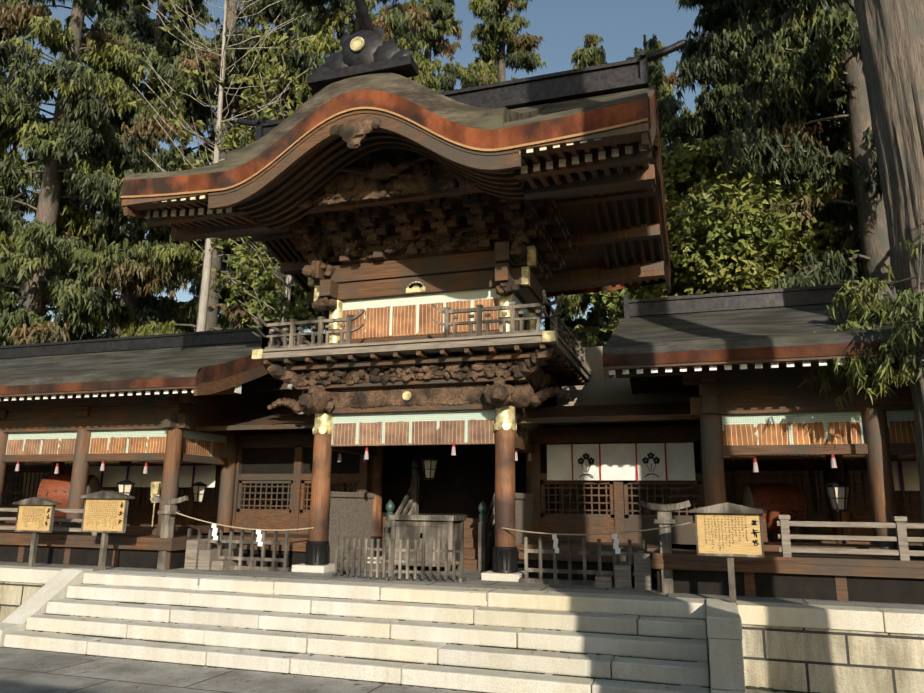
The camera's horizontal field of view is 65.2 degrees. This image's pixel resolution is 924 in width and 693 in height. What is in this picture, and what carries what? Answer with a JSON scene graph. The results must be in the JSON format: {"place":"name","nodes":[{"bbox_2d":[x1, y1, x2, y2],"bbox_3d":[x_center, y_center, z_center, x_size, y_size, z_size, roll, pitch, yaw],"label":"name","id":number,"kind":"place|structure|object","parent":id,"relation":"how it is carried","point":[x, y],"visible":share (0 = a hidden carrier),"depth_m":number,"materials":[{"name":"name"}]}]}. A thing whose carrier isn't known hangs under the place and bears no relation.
{"place":"outdoors","nodes":[
{"label":"outdoors","id":0,"kind":"place"},
{"bbox_2d":[0,321,299,358],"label":"roof ridge","id":1,"kind":"structure","parent":0,"point":[217,337],"depth_m":17.94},
{"bbox_2d":[0,638,746,692],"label":"pavement stone","id":2,"kind":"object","parent":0,"point":[153,676],"depth_m":9.23,"materials":[{"name":"grey stone"}]},
{"bbox_2d":[0,568,92,647],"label":"stair cheek","id":3,"kind":"object","parent":2,"relation":"on","point":[54,588],"visible":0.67,"depth_m":12.00,"materials":[{"name":"stone"}]},
{"bbox_2d":[3,570,708,692],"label":"stone steps","id":4,"kind":"structure","parent":2,"relation":"on","point":[320,662],"depth_m":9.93,"materials":[{"name":"stone"}]},
{"bbox_2d":[32,583,819,692],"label":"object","id":5,"kind":"object","parent":2,"relation":"on","point":[766,689],"visible":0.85,"depth_m":9.46,"materials":[{"name":"stone"}]},
{"bbox_2d":[170,606,709,692],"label":"stone steps","id":6,"kind":"structure","parent":2,"relation":"on","point":[558,662],"depth_m":9.37,"materials":[{"name":"grey stone"}]},
{"bbox_2d":[706,598,745,692],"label":"stair cheek","id":7,"kind":"object","parent":2,"relation":"on","point":[724,630],"visible":0.94,"depth_m":8.01,"materials":[{"name":"stone"}]},
{"bbox_2d":[308,405,530,546],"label":"wooden pillars","id":8,"kind":"structure","parent":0,"point":[504,482],"depth_m":13.39,"materials":[{"name":"wood"}]},
{"bbox_2d":[263,343,586,455],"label":"hall beams","id":9,"kind":"structure","parent":8,"relation":"on","point":[560,369],"depth_m":13.31,"materials":[{"name":"wood"}]},
{"bbox_2d":[262,332,591,381],"bbox_3d":[-0.563,0.422,14.741,5.800,0.170,4.210,-3,-13,18],"label":"balcony floor edge","id":10,"kind":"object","parent":9,"relation":"on","point":[506,343],"depth_m":12.86,"materials":[{"name":"wood"}]},
{"bbox_2d":[252,290,585,366],"bbox_3d":[-0.590,-0.012,14.738,6.070,0.675,4.317,-3,-13,18],"label":"balcony railing","id":11,"kind":"object","parent":10,"relation":"on","point":[551,317],"visible":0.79,"depth_m":13.24,"materials":[{"name":"wood"}]},
{"bbox_2d":[3,0,844,335],"label":"sky","id":12,"kind":"structure","parent":0,"point":[622,25],"materials":[{"name":"blue"}]},
{"bbox_2d":[328,491,534,566],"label":"hall panels","id":13,"kind":"object","parent":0,"point":[350,514],"visible":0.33,"depth_m":14.29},
{"bbox_2d":[697,513,761,554],"bbox_3d":[3.512,2.460,9.503,0.780,0.520,0.036,-3,-13,18],"label":"sign board","id":14,"kind":"object","parent":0,"point":[742,546],"visible":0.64,"depth_m":9.48,"materials":[{"name":"wood"}]},
{"bbox_2d":[621,280,896,318],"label":"roof ridge","id":15,"kind":"structure","parent":0,"point":[795,296],"depth_m":13.68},
{"bbox_2d":[747,689,794,692],"bbox_3d":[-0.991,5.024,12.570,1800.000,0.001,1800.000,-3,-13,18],"label":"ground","id":16,"kind":"structure","parent":0,"point":[754,690],"depth_m":8.98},
{"bbox_2d":[0,0,137,502],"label":"tree","id":17,"kind":"object","parent":16,"relation":"on","point":[48,208],"visible":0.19,"depth_m":27.87,"materials":[{"name":"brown plant"}]},
{"bbox_2d":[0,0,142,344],"bbox_3d":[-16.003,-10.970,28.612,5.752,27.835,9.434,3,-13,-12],"label":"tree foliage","id":18,"kind":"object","parent":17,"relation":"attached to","point":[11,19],"visible":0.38,"depth_m":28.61,"materials":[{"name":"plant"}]},
{"bbox_2d":[0,0,176,345],"bbox_3d":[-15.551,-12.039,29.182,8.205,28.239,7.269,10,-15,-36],"label":"tree foliage","id":19,"kind":"object","parent":17,"relation":"attached to","point":[85,108],"visible":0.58,"depth_m":27.46,"materials":[{"name":"green plant"}]},
{"bbox_2d":[77,0,202,337],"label":"cedar trunk","id":20,"kind":"object","parent":16,"relation":"on","point":[129,300],"visible":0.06,"depth_m":38.62,"materials":[{"name":"brown plant"}]},
{"bbox_2d":[51,0,226,340],"bbox_3d":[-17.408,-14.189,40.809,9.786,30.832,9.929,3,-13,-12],"label":"tree foliage","id":21,"kind":"object","parent":20,"relation":"attached to","point":[141,24],"visible":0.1,"depth_m":39.11,"materials":[{"name":"plant"}]},
{"bbox_2d":[94,0,270,332],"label":"cedar trunk","id":22,"kind":"object","parent":16,"relation":"on","point":[214,306],"visible":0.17,"depth_m":28.28,"materials":[{"name":"brown plant"}]},
{"bbox_2d":[72,0,307,328],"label":"tree foliage","id":23,"kind":"object","parent":22,"relation":"attached to","point":[140,253],"visible":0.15,"depth_m":27.62,"materials":[{"name":"plant"}]},
{"bbox_2d":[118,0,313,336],"bbox_3d":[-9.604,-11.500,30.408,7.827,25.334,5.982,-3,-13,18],"label":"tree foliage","id":24,"kind":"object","parent":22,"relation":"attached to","point":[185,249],"visible":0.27,"depth_m":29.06,"materials":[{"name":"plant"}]},
{"bbox_2d":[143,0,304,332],"bbox_3d":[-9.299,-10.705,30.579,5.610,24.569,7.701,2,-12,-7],"label":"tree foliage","id":25,"kind":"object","parent":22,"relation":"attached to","point":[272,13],"visible":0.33,"depth_m":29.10,"materials":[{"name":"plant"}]},
{"bbox_2d":[289,5,430,102],"bbox_3d":[-4.183,-9.762,29.356,6.721,36.005,7.583,-3,-13,18],"label":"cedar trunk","id":26,"kind":"object","parent":16,"relation":"on","point":[358,27],"depth_m":29.67,"materials":[{"name":"brown plant"}]},
{"bbox_2d":[262,0,441,99],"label":"tree foliage","id":27,"kind":"object","parent":26,"relation":"attached to","point":[320,43],"visible":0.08,"depth_m":28.52,"materials":[{"name":"plant"}]},
{"bbox_2d":[0,581,923,692],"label":"stone retaining wall","id":28,"kind":"structure","parent":16,"relation":"on","point":[803,660],"depth_m":8.95,"materials":[{"name":"beige stone"}]},
{"bbox_2d":[0,544,185,568],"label":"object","id":29,"kind":"structure","parent":28,"relation":"on","point":[134,558],"depth_m":13.93,"materials":[{"name":"wood"}]},
{"bbox_2d":[0,520,250,568],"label":"veranda floor","id":30,"kind":"structure","parent":29,"relation":"on","point":[140,534],"depth_m":14.18,"materials":[{"name":"brown wood"}]},
{"bbox_2d":[0,427,279,535],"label":"wooden pillars","id":31,"kind":"structure","parent":30,"relation":"on","point":[170,475],"depth_m":15.49,"materials":[{"name":"wood"}]},
{"bbox_2d":[0,393,288,469],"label":"wing head beams","id":32,"kind":"structure","parent":31,"relation":"on","point":[184,412],"depth_m":15.64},
{"bbox_2d":[0,364,288,413],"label":"roof eaves","id":33,"kind":"object","parent":32,"relation":"on","point":[222,391],"visible":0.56,"depth_m":15.21,"materials":[{"name":"wood"}]},
{"bbox_2d":[0,340,287,385],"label":"roof","id":34,"kind":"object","parent":33,"relation":"on","point":[190,361],"visible":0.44,"depth_m":15.78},
{"bbox_2d":[0,340,296,394],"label":"roof edge","id":35,"kind":"object","parent":33,"relation":"on","point":[216,372],"visible":0.5,"depth_m":14.07,"materials":[{"name":"wood"}]},
{"bbox_2d":[88,465,215,486],"bbox_3d":[-7.499,3.100,17.222,3.800,0.500,0.040,-3,-13,18],"label":"cloth curtain","id":36,"kind":"object","parent":33,"relation":"attached to","point":[113,476],"visible":0.69,"depth_m":17.20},
{"bbox_2d":[186,434,382,551],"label":"wooden wall","id":37,"kind":"structure","parent":30,"relation":"on","point":[295,518],"depth_m":16.14,"materials":[{"name":"brown wood"}]},
{"bbox_2d":[133,0,314,504],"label":"bare tree","id":38,"kind":"object","parent":28,"relation":"on","point":[204,299],"visible":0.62,"depth_m":23.87,"materials":[{"name":"grey plant"}]},
{"bbox_2d":[128,0,309,252],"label":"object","id":39,"kind":"object","parent":38,"relation":"on","point":[238,79],"visible":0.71,"depth_m":25.18,"materials":[{"name":"plant"}]},
{"bbox_2d":[187,528,291,571],"bbox_3d":[-4.245,3.808,13.552,2.350,0.720,0.120,-3,-13,18],"label":"wooden fence","id":40,"kind":"object","parent":28,"relation":"on","point":[252,558],"visible":0.81,"depth_m":13.41,"materials":[{"name":"grey wood"}]},
{"bbox_2d":[209,72,327,501],"bbox_3d":[-5.779,-0.855,23.757,5.635,15.172,6.120,-10,-17,41],"label":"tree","id":41,"kind":"object","parent":28,"relation":"on","point":[288,283],"visible":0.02,"depth_m":23.59,"materials":[{"name":"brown plant"}]},
{"bbox_2d":[193,71,325,340],"bbox_3d":[-5.321,-3.609,24.366,6.424,9.738,6.610,7,-14,-27],"label":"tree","id":42,"kind":"object","parent":41,"relation":"attached to","point":[234,143],"visible":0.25,"depth_m":22.88,"materials":[{"name":"green plant"}]},
{"bbox_2d":[241,447,359,567],"bbox_3d":[-3.610,3.494,16.239,3.250,2.500,3.650,-3,-13,18],"label":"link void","id":43,"kind":"object","parent":28,"relation":"on","point":[267,460],"visible":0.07,"depth_m":16.30,"materials":[{"name":"wood"}]},
{"bbox_2d":[332,536,468,582],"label":"picket fences","id":44,"kind":"object","parent":28,"relation":"on","point":[391,571],"visible":1,"depth_m":11.91,"materials":[{"name":"grey wood"}]},
{"bbox_2d":[389,515,465,570],"bbox_3d":[-0.663,3.756,13.821,1.300,1.020,0.760,-3,-13,18],"label":"offering box","id":45,"kind":"object","parent":28,"relation":"on","point":[427,528],"visible":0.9,"depth_m":13.57,"materials":[{"name":"grey wood"}]},
{"bbox_2d":[385,475,494,570],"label":"sanctuary stair rails","id":46,"kind":"object","parent":28,"relation":"on","point":[486,541],"visible":0.52,"depth_m":14.47,"materials":[{"name":"wood"}]},
{"bbox_2d":[0,561,923,622],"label":"platform top slabs","id":47,"kind":"structure","parent":28,"relation":"on","point":[475,580],"depth_m":11.66,"materials":[{"name":"stone"}]},
{"bbox_2d":[0,565,923,634],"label":"platform cap stones","id":48,"kind":"object","parent":28,"relation":"on","point":[902,621],"visible":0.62,"depth_m":9.07,"materials":[{"name":"stone"}]},
{"bbox_2d":[381,383,558,533],"bbox_3d":[-0.430,2.519,14.773,4.200,3.850,3.400,-3,-13,18],"label":"dark interior","id":49,"kind":"object","parent":28,"relation":"on","point":[462,483],"visible":0.07,"depth_m":16.32,"materials":[{"name":"black"}]},
{"bbox_2d":[196,414,314,430],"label":"roof","id":50,"kind":"structure","parent":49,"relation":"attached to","point":[288,421],"depth_m":15.35,"materials":[{"name":"brown wood"}]},
{"bbox_2d":[331,419,494,445],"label":"hall blind slats","id":51,"kind":"object","parent":49,"relation":"attached to","point":[444,433],"visible":0.9,"depth_m":13.27,"materials":[{"name":"wood"}]},
{"bbox_2d":[331,409,494,444],"bbox_3d":[-0.951,1.497,13.338,3.240,0.620,0.001,-3,-13,18],"label":"bamboo blind border","id":52,"kind":"object","parent":51,"relation":"attached to","point":[438,416],"visible":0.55,"depth_m":13.35,"materials":[{"name":"fabric"}]},
{"bbox_2d":[267,348,570,415],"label":"hall carvings","id":53,"kind":"object","parent":49,"relation":"attached to","point":[498,393],"visible":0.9,"depth_m":13.19,"materials":[{"name":"brown wood"}]},
{"bbox_2d":[313,241,543,343],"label":"hall upper beams","id":54,"kind":"structure","parent":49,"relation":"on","point":[479,270],"depth_m":14.02,"materials":[{"name":"wood"}]},
{"bbox_2d":[341,298,498,339],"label":"blind slats","id":55,"kind":"object","parent":54,"relation":"attached to","point":[375,321],"visible":0.65,"depth_m":14.01,"materials":[{"name":"wood"}]},
{"bbox_2d":[342,288,498,334],"bbox_3d":[-0.863,-0.620,13.997,3.340,0.800,0.001,-3,-13,18],"label":"curtain blind border","id":56,"kind":"object","parent":55,"relation":"attached to","point":[445,297],"visible":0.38,"depth_m":14.02,"materials":[{"name":"fabric"}]},
{"bbox_2d":[302,222,543,310],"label":"hall carvings","id":57,"kind":"object","parent":54,"relation":"attached to","point":[518,251],"visible":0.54,"depth_m":14.03,"materials":[{"name":"brown wood"}]},
{"bbox_2d":[287,186,577,281],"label":"roof brackets","id":58,"kind":"object","parent":54,"relation":"on","point":[374,229],"visible":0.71,"depth_m":13.77,"materials":[{"name":"brown wood"}]},
{"bbox_2d":[249,129,669,292],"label":"rafters","id":59,"kind":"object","parent":58,"relation":"on","point":[578,218],"depth_m":15.01,"materials":[{"name":"brown wood"}]},
{"bbox_2d":[121,121,665,306],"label":"roof eaves","id":60,"kind":"object","parent":59,"relation":"on","point":[634,181],"visible":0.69,"depth_m":13.68,"materials":[{"name":"brown wood"}]},
{"bbox_2d":[122,115,670,318],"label":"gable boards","id":61,"kind":"object","parent":59,"relation":"on","point":[645,140],"visible":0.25,"depth_m":14.04,"materials":[{"name":"brown wood"}]},
{"bbox_2d":[121,85,670,296],"bbox_3d":[-0.526,-3.486,15.569,9.240,3.080,7.870,-3,-13,18],"label":"roof edge","id":62,"kind":"object","parent":61,"relation":"on","point":[640,109],"visible":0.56,"depth_m":11.68,"materials":[{"name":"brown wood"}]},
{"bbox_2d":[208,109,525,229],"bbox_3d":[-1.510,-3.043,12.425,5.500,1.394,1.570,-3,-13,18],"label":"eave underside","id":63,"kind":"object","parent":62,"relation":"attached to","point":[490,169],"visible":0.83,"depth_m":12.22,"materials":[{"name":"brown wood"}]},
{"bbox_2d":[278,118,502,216],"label":"karahafu carvings","id":64,"kind":"object","parent":63,"relation":"attached to","point":[385,173],"visible":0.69,"depth_m":12.75,"materials":[{"name":"brown wood"}]},
{"bbox_2d":[123,72,669,267],"bbox_3d":[-0.524,-3.652,15.605,9.240,2.740,7.870,-3,-13,18],"label":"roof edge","id":65,"kind":"object","parent":62,"relation":"on","point":[441,105],"visible":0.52,"depth_m":11.96,"materials":[{"name":"wood"}]},
{"bbox_2d":[307,0,418,92],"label":"roof ridge ornament","id":66,"kind":"object","parent":65,"relation":"on","point":[375,54],"visible":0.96,"depth_m":12.07,"materials":[{"name":"metal"}]},
{"bbox_2d":[237,39,685,140],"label":"roof ridge","id":67,"kind":"structure","parent":65,"relation":"on","point":[630,73],"depth_m":14.89,"materials":[{"name":"black metal"}]},
{"bbox_2d":[517,402,699,423],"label":"roof eaves","id":68,"kind":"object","parent":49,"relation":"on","point":[623,412],"depth_m":13.23,"materials":[{"name":"brown wood"}]},
{"bbox_2d":[22,421,920,515],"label":"corridor wall","id":69,"kind":"structure","parent":28,"relation":"on","point":[859,488],"depth_m":20.16,"materials":[{"name":"wood"}]},
{"bbox_2d":[520,537,659,588],"bbox_3d":[2.077,3.438,11.521,2.350,0.720,0.120,-3,-13,18],"label":"wooden fence","id":70,"kind":"object","parent":28,"relation":"on","point":[570,571],"visible":0.6,"depth_m":11.57,"materials":[{"name":"grey wood"}]},
{"bbox_2d":[595,550,655,589],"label":"wing steps","id":71,"kind":"structure","parent":28,"relation":"on","point":[642,578],"depth_m":11.08,"materials":[{"name":"grey stone"}]},
{"bbox_2d":[631,133,824,293],"bbox_3d":[7.285,0.220,22.707,7.063,12.926,6.879,10,-15,-36],"label":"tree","id":72,"kind":"object","parent":28,"relation":"on","point":[698,192],"visible":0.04,"depth_m":22.00,"materials":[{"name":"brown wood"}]},
{"bbox_2d":[575,125,847,343],"bbox_3d":[7.526,-2.987,22.841,8.598,6.776,9.024,-3,-13,18],"label":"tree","id":73,"kind":"object","parent":72,"relation":"attached to","point":[721,258],"visible":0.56,"depth_m":20.90,"materials":[{"name":"green plant"}]},
{"bbox_2d":[612,148,858,313],"bbox_3d":[7.656,-2.860,23.307,7.620,6.928,7.547,8,-14,-29],"label":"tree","id":74,"kind":"object","parent":72,"relation":"on","point":[793,188],"visible":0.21,"depth_m":21.81,"materials":[{"name":"plant"}]},
{"bbox_2d":[603,352,923,423],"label":"roof rafters","id":75,"kind":"object","parent":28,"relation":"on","point":[782,364],"visible":0.29,"depth_m":10.96,"materials":[{"name":"wood"}]},
{"bbox_2d":[543,346,721,424],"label":"roof","id":76,"kind":"structure","parent":75,"relation":"on","point":[598,389],"depth_m":16.01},
{"bbox_2d":[603,299,915,354],"bbox_3d":[10.244,-0.301,12.050,14.830,1.460,6.640,-3,-13,18],"label":"roof","id":77,"kind":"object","parent":75,"relation":"on","point":[758,327],"visible":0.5,"depth_m":11.56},
{"bbox_2d":[603,340,923,366],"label":"roof edge","id":78,"kind":"object","parent":75,"relation":"on","point":[836,349],"visible":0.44,"depth_m":10.42,"materials":[{"name":"wood"}]},
{"bbox_2d":[721,411,863,444],"bbox_3d":[5.159,1.359,11.327,2.020,0.670,0.001,-3,-13,18],"label":"bamboo blind","id":79,"kind":"object","parent":75,"relation":"attached to","point":[824,418],"visible":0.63,"depth_m":11.34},
{"bbox_2d":[722,421,865,455],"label":"wing blind slats","id":80,"kind":"object","parent":75,"relation":"attached to","point":[847,432],"visible":0.77,"depth_m":11.32,"materials":[{"name":"brown wood"}]},
{"bbox_2d":[724,467,921,536],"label":"lattice frames","id":81,"kind":"structure","parent":75,"relation":"attached to","point":[858,531],"depth_m":14.26,"materials":[{"name":"wood"}]},
{"bbox_2d":[651,534,923,600],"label":"veranda floor","id":82,"kind":"structure","parent":28,"relation":"on","point":[840,567],"depth_m":10.26,"materials":[{"name":"brown wood"}]},
{"bbox_2d":[516,425,704,562],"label":"wooden wall","id":83,"kind":"structure","parent":82,"relation":"on","point":[681,534],"depth_m":13.88,"materials":[{"name":"brown wood"}]},
{"bbox_2d":[547,443,694,479],"bbox_3d":[3.021,2.229,13.943,2.800,0.700,0.040,-3,-13,18],"label":"curtain","id":84,"kind":"object","parent":83,"relation":"attached to","point":[618,461],"visible":0.94,"depth_m":13.94,"materials":[{"name":"fabric"}]},
{"bbox_2d":[541,480,702,518],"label":"link lattice frames","id":85,"kind":"structure","parent":83,"relation":"attached to","point":[543,504],"depth_m":13.92,"materials":[{"name":"wood"}]},
{"bbox_2d":[762,518,800,542],"bbox_3d":[5.875,3.453,13.535,0.680,0.472,0.779,-1,-12,8],"label":"drum stand","id":86,"kind":"object","parent":82,"relation":"on","point":[796,528],"visible":0.15,"depth_m":13.18,"materials":[{"name":"brown wood"}]},
{"bbox_2d":[748,482,804,530],"bbox_3d":[5.880,3.024,13.629,0.900,0.900,0.900,-1,-12,8],"label":"drum","id":87,"kind":"object","parent":86,"relation":"on","point":[779,494],"visible":0.73,"depth_m":13.28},
{"bbox_2d":[700,408,897,556],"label":"wooden pillars","id":88,"kind":"structure","parent":82,"relation":"on","point":[881,482],"depth_m":10.91,"materials":[{"name":"wood"}]},
{"bbox_2d":[682,365,916,466],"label":"wooden beams","id":89,"kind":"structure","parent":88,"relation":"on","point":[753,392],"depth_m":11.40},
{"bbox_2d":[776,515,923,560],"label":"railing","id":90,"kind":"object","parent":82,"relation":"on","point":[900,525],"visible":1,"depth_m":9.99,"materials":[{"name":"grey wood"}]},
{"bbox_2d":[657,569,923,604],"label":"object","id":91,"kind":"structure","parent":28,"relation":"on","point":[859,588],"depth_m":10.10,"materials":[{"name":"wood"}]},
{"bbox_2d":[467,13,511,84],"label":"tree trunk","id":92,"kind":"object","parent":16,"relation":"on","point":[501,67],"visible":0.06,"depth_m":42.13,"materials":[{"name":"brown plant"}]},
{"bbox_2d":[457,0,589,305],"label":"tree","id":93,"kind":"object","parent":92,"relation":"attached to","point":[487,11],"visible":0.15,"depth_m":41.66,"materials":[{"name":"plant"}]},
{"bbox_2d":[572,46,606,346],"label":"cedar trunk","id":94,"kind":"object","parent":16,"relation":"on","point":[596,316],"visible":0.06,"depth_m":42.18,"materials":[{"name":"brown plant"}]},
{"bbox_2d":[555,34,623,346],"bbox_3d":[8.053,-8.576,43.492,10.426,22.944,9.984,6,-13,-22],"label":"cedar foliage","id":95,"kind":"object","parent":94,"relation":"attached to","point":[575,303],"visible":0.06,"depth_m":39.12,"materials":[{"name":"plant"}]},
{"bbox_2d":[678,2,857,260],"bbox_3d":[10.827,-11.076,27.221,7.292,38.007,6.441,-3,-13,18],"label":"cedar trunk","id":96,"kind":"object","parent":16,"relation":"on","point":[750,103],"visible":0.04,"depth_m":26.98,"materials":[{"name":"brown plant"}]},
{"bbox_2d":[675,0,857,224],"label":"tree","id":97,"kind":"object","parent":96,"relation":"attached to","point":[714,67],"visible":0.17,"depth_m":26.56,"materials":[{"name":"plant"}]},
{"bbox_2d":[716,0,892,285],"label":"tree trunk","id":98,"kind":"object","parent":16,"relation":"on","point":[872,230],"visible":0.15,"depth_m":21.85,"materials":[{"name":"brown plant"}]},
{"bbox_2d":[697,0,871,439],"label":"tree","id":99,"kind":"object","parent":98,"relation":"attached to","point":[818,52],"visible":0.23,"depth_m":21.88,"materials":[{"name":"plant"}]},
{"bbox_2d":[736,91,862,280],"bbox_3d":[12.043,-12.595,24.579,8.673,24.688,5.554,-3,-13,18],"label":"tree","id":100,"kind":"object","parent":98,"relation":"attached to","point":[834,144],"visible":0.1,"depth_m":22.33,"materials":[{"name":"plant"}]},
{"bbox_3d":[6.601,-19.657,15.679,8.638,20.848,9.276,-3,-13,18],"label":"great cedar","id":101,"kind":"object","parent":16,"relation":"on","visible":0},
{"bbox_2d":[730,0,851,48],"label":"tree foliage","id":102,"kind":"object","parent":101,"relation":"attached to","point":[753,7],"visible":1,"depth_m":17.63,"materials":[{"name":"plant"}]},
{"bbox_2d":[796,239,922,412],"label":"cedar sprigs","id":103,"kind":"object","parent":101,"relation":"on","point":[852,303],"visible":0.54,"depth_m":10.40,"materials":[{"name":"plant"}]},
{"bbox_2d":[870,237,923,380],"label":"cedar sprigs","id":104,"kind":"object","parent":101,"relation":"on","point":[904,301],"visible":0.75,"depth_m":9.25,"materials":[{"name":"plant"}]},
{"bbox_3d":[13.332,-11.425,30.161,11.124,40.007,11.870,-3,-13,18],"label":"cedar trunk","id":105,"kind":"object","parent":16,"relation":"on","visible":0},
{"bbox_2d":[659,0,856,288],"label":"tree foliage","id":106,"kind":"object","parent":105,"relation":"attached to","point":[716,105],"visible":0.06,"depth_m":26.12,"materials":[{"name":"plant"}]},
{"bbox_2d":[854,0,923,550],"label":"great cedar","id":107,"kind":"object","parent":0,"point":[891,32],"visible":0.81,"depth_m":10.71,"materials":[{"name":"brown wood"}]},
{"bbox_3d":[18.025,-10.157,26.346,11.541,36.006,11.727,-3,-13,18],"label":"cedar trunk","id":108,"kind":"object","parent":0,"visible":0},
{"bbox_3d":[17.399,-11.687,27.682,10.733,31.997,11.778,-3,-13,18],"label":"cedar foliage","id":109,"kind":"object","parent":108,"relation":"attached to","visible":0},
{"bbox_2d":[686,0,882,288],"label":"tree foliage","id":110,"kind":"object","parent":109,"relation":"on","point":[756,154],"visible":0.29,"depth_m":20.79,"materials":[{"name":"plant"}]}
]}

